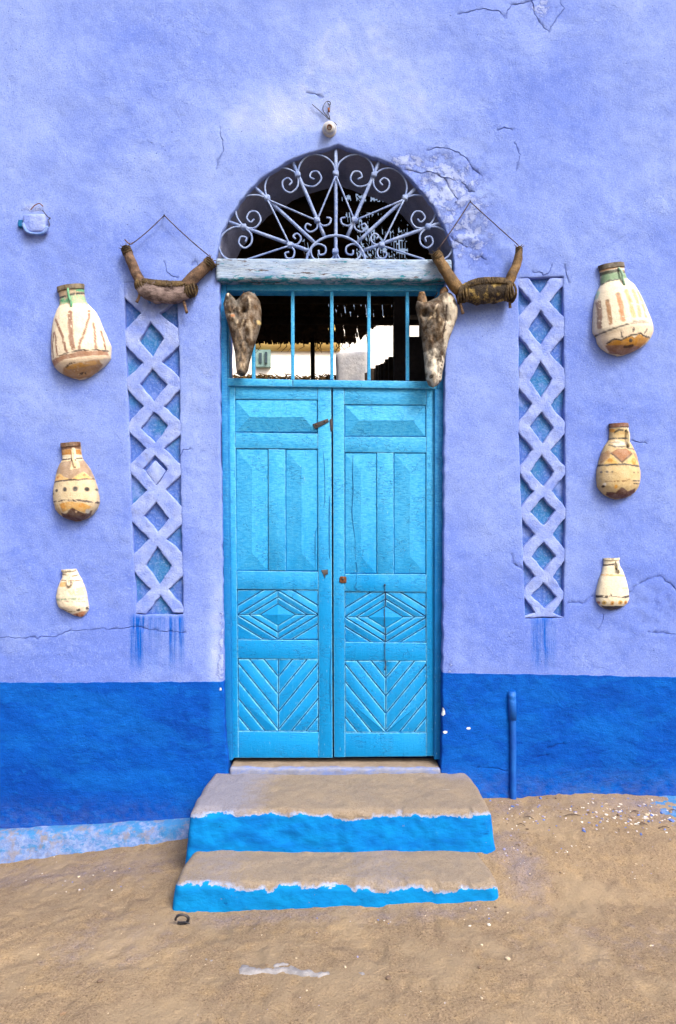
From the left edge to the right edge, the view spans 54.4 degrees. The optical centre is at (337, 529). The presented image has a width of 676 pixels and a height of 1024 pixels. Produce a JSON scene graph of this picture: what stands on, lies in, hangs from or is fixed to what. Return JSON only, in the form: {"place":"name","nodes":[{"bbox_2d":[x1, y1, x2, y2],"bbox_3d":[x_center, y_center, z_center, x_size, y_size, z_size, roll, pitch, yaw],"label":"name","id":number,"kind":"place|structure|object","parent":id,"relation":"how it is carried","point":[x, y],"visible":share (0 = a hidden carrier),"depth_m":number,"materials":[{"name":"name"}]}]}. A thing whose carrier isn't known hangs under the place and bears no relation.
{"place":"outdoors","nodes":[
{"label":"outdoors","id":0,"kind":"place"},
{"bbox_2d":[232,186,431,352],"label":"thatched roof","id":1,"kind":"structure","parent":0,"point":[312,316],"depth_m":4.98,"materials":[{"name":"wicker"}]},
{"bbox_2d":[0,679,675,1023],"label":"ground","id":2,"kind":"structure","parent":0,"point":[74,938],"depth_m":2.52,"materials":[{"name":"brown sand"}]},
{"bbox_2d":[174,913,189,924],"bbox_3d":[-0.629,1.574,2.660,0.065,0.059,0.031,0,0,0],"label":"metal ring","id":3,"kind":"object","parent":2,"relation":"on","point":[183,922],"visible":1,"depth_m":2.65,"materials":[{"name":"black metal"}]},
{"bbox_2d":[273,962,288,967],"bbox_3d":[-0.213,1.587,2.403,0.074,0.008,0.030,0,0,-10],"label":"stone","id":4,"kind":"object","parent":2,"relation":"on","point":[279,964],"visible":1,"depth_m":2.40,"materials":[{"name":"white stone"}]},
{"bbox_2d":[232,372,335,679],"bbox_3d":[-1.351,0.003,6.795,3.709,3.202,0.433,0,0,0],"label":"door frame","id":5,"kind":"structure","parent":2,"relation":"on","point":[320,377],"depth_m":6.70,"materials":[{"name":"paint"}]},
{"bbox_2d":[239,965,329,977],"bbox_3d":[-0.173,1.588,2.369,0.388,0.018,0.066,0,0,4],"label":"concrete patch","id":6,"kind":"object","parent":2,"relation":"on","point":[248,970],"visible":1,"depth_m":2.36,"materials":[{"name":"white concrete"}]},
{"bbox_2d":[310,338,314,379],"bbox_3d":[-0.225,-0.116,5.950,0.050,3.231,0.038,0,0,0],"label":"roof post","id":7,"kind":"object","parent":2,"relation":"on","point":[312,345],"visible":0.21,"depth_m":5.93,"materials":[{"name":"black wood"}]},
{"bbox_2d":[232,316,418,379],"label":"courtyard wall","id":8,"kind":"structure","parent":2,"relation":"on","point":[381,344],"depth_m":11.50,"materials":[{"name":"white paint"}]},
{"bbox_2d":[256,350,270,367],"bbox_3d":[-1.300,-2.980,11.425,0.254,0.293,0.130,0,0,0],"label":"courtyard window","id":9,"kind":"structure","parent":8,"relation":"attached to","point":[263,358],"depth_m":11.40,"materials":[{"name":"white glass"}]},
{"bbox_2d":[172,757,497,911],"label":"front steps","id":10,"kind":"structure","parent":2,"relation":"on","point":[279,833],"depth_m":3.04,"materials":[{"name":"concrete"}]},
{"bbox_2d":[0,0,675,863],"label":"house wall","id":11,"kind":"structure","parent":2,"relation":"on","point":[542,132],"depth_m":3.50,"materials":[{"name":"purple paint"}]},
{"bbox_2d":[18,203,50,234],"bbox_3d":[-1.611,-1.646,3.497,0.177,0.176,0.051,0,0,0],"label":"junction box","id":12,"kind":"object","parent":11,"relation":"attached to","point":[32,224],"visible":1,"depth_m":3.48,"materials":[{"name":"paint"}]},
{"bbox_2d":[56,569,88,616],"bbox_3d":[-1.411,0.333,3.477,0.172,0.257,0.070,0,0,0],"label":"clay jug","id":13,"kind":"object","parent":11,"relation":"attached to","point":[71,597],"visible":1,"depth_m":3.47,"materials":[{"name":"beige ceramic"}]},
{"bbox_2d":[53,442,99,521],"bbox_3d":[-1.391,-0.257,3.464,0.246,0.422,0.096,0,0,0],"label":"clay jug","id":14,"kind":"object","parent":11,"relation":"attached to","point":[76,497],"visible":1,"depth_m":3.44,"materials":[{"name":"beige ceramic"}]},
{"bbox_2d":[51,283,111,379],"bbox_3d":[-1.364,-1.051,3.454,0.319,0.508,0.116,0,0,0],"label":"clay jug","id":15,"kind":"object","parent":11,"relation":"attached to","point":[81,348],"visible":1,"depth_m":3.43,"materials":[{"name":"beige ceramic"}]},
{"bbox_2d":[120,214,219,313],"bbox_3d":[-0.890,-1.412,3.465,0.533,0.548,0.113,0,0,0],"label":"yoke","id":16,"kind":"object","parent":11,"relation":"attached to","point":[154,291],"visible":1,"depth_m":3.43,"materials":[{"name":"brown wood"}]},
{"bbox_2d":[223,291,261,376],"bbox_3d":[-0.506,-1.043,3.490,0.197,0.458,0.128,0,0,16],"label":"crocodile head","id":17,"kind":"object","parent":11,"relation":"hanging from","point":[243,312],"visible":1,"depth_m":3.45},
{"bbox_2d":[312,101,336,137],"bbox_3d":[-0.072,-2.184,3.490,0.135,0.190,0.096,0,0,0],"label":"lamp holder","id":18,"kind":"object","parent":11,"relation":"attached to","point":[329,129],"visible":1,"depth_m":3.48,"materials":[{"name":"white ceramic"}]},
{"bbox_2d":[221,284,443,759],"bbox_3d":[-0.032,-0.049,3.591,1.205,2.581,0.098,0,0,0],"label":"door frame","id":19,"kind":"structure","parent":11,"relation":"attached to","point":[387,502],"depth_m":3.57,"materials":[{"name":"blue paint"}]},
{"bbox_2d":[229,386,332,757],"bbox_3d":[-0.314,0.228,3.580,0.573,2.016,0.059,0,0,0],"label":"door leaf","id":20,"kind":"structure","parent":19,"relation":"in","point":[281,452],"depth_m":3.57,"materials":[{"name":"blue paint"}]},
{"bbox_2d":[333,388,433,756],"bbox_3d":[0.247,0.231,3.580,0.550,2.002,0.059,0,0,0],"label":"door leaf","id":21,"kind":"structure","parent":19,"relation":"in","point":[383,439],"depth_m":3.57,"materials":[{"name":"blue paint"}]},
{"bbox_2d":[219,150,451,259],"bbox_3d":[-0.012,-1.734,3.531,1.263,0.612,0.037,0,0,0],"label":"fanlight grille","id":22,"kind":"object","parent":11,"relation":"on","point":[354,218],"visible":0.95,"depth_m":3.53,"materials":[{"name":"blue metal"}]},
{"bbox_2d":[415,286,457,387],"bbox_3d":[0.521,-1.017,3.470,0.212,0.528,0.151,0,0,28],"label":"crocodile head","id":23,"kind":"object","parent":11,"relation":"hanging from","point":[437,317],"visible":1,"depth_m":3.43},
{"bbox_2d":[428,200,522,313],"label":"animal horns","id":24,"kind":"object","parent":11,"relation":"attached to","point":[484,290],"visible":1,"depth_m":3.41,"materials":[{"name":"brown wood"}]},
{"bbox_2d":[508,692,515,799],"bbox_3d":[0.924,1.154,3.488,0.045,0.593,0.042,0,0,0],"label":"drain pipe","id":25,"kind":"object","parent":11,"relation":"attached to","point":[512,708],"visible":1,"depth_m":3.47,"materials":[{"name":"blue metal"}]},
{"bbox_2d":[596,558,628,609],"bbox_3d":[1.460,0.286,3.480,0.175,0.279,0.064,0,0,0],"label":"clay jug","id":26,"kind":"object","parent":11,"relation":"attached to","point":[612,591],"visible":1,"depth_m":3.46,"materials":[{"name":"beige ceramic"}]},
{"bbox_2d":[596,423,640,498],"bbox_3d":[1.488,-0.365,3.464,0.234,0.405,0.096,0,0,0],"label":"clay jug","id":27,"kind":"object","parent":11,"relation":"attached to","point":[618,473],"visible":1,"depth_m":3.44,"materials":[{"name":"beige ceramic"}]},
{"bbox_2d":[592,262,652,355],"bbox_3d":[1.512,-1.171,3.453,0.321,0.495,0.118,0,0,0],"label":"clay jug","id":28,"kind":"object","parent":11,"relation":"attached to","point":[622,324],"visible":1,"depth_m":3.43,"materials":[{"name":"beige ceramic"}]},
{"bbox_2d":[12,797,675,1015],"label":"pebbles","id":29,"kind":"object","parent":2,"relation":"on","point":[507,958],"visible":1,"depth_m":3.18,"materials":[{"name":"white stone"}]},
{"bbox_2d":[336,350,366,379],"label":"plaster pier","id":30,"kind":"structure","parent":2,"relation":"on","point":[351,365],"depth_m":6.35,"materials":[{"name":"white paint"}]},
{"bbox_2d":[365,357,392,380],"bbox_3d":[0.356,-0.014,5.846,0.083,3.029,1.529,0,0,-9],"label":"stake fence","id":31,"kind":"object","parent":2,"relation":"on","point":[383,371],"visible":0.13,"depth_m":5.60,"materials":[{"name":"black wood"}]},
{"bbox_2d":[393,296,434,380],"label":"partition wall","id":32,"kind":"structure","parent":2,"relation":"on","point":[416,366],"depth_m":5.00,"materials":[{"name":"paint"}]},
{"bbox_2d":[517,809,675,828],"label":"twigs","id":33,"kind":"object","parent":2,"relation":"on","point":[630,812],"visible":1,"depth_m":3.29,"materials":[{"name":"brown wood"}]},
{"bbox_2d":[302,194,407,315],"label":"sky","id":34,"kind":"structure","parent":0,"point":[348,197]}
]}

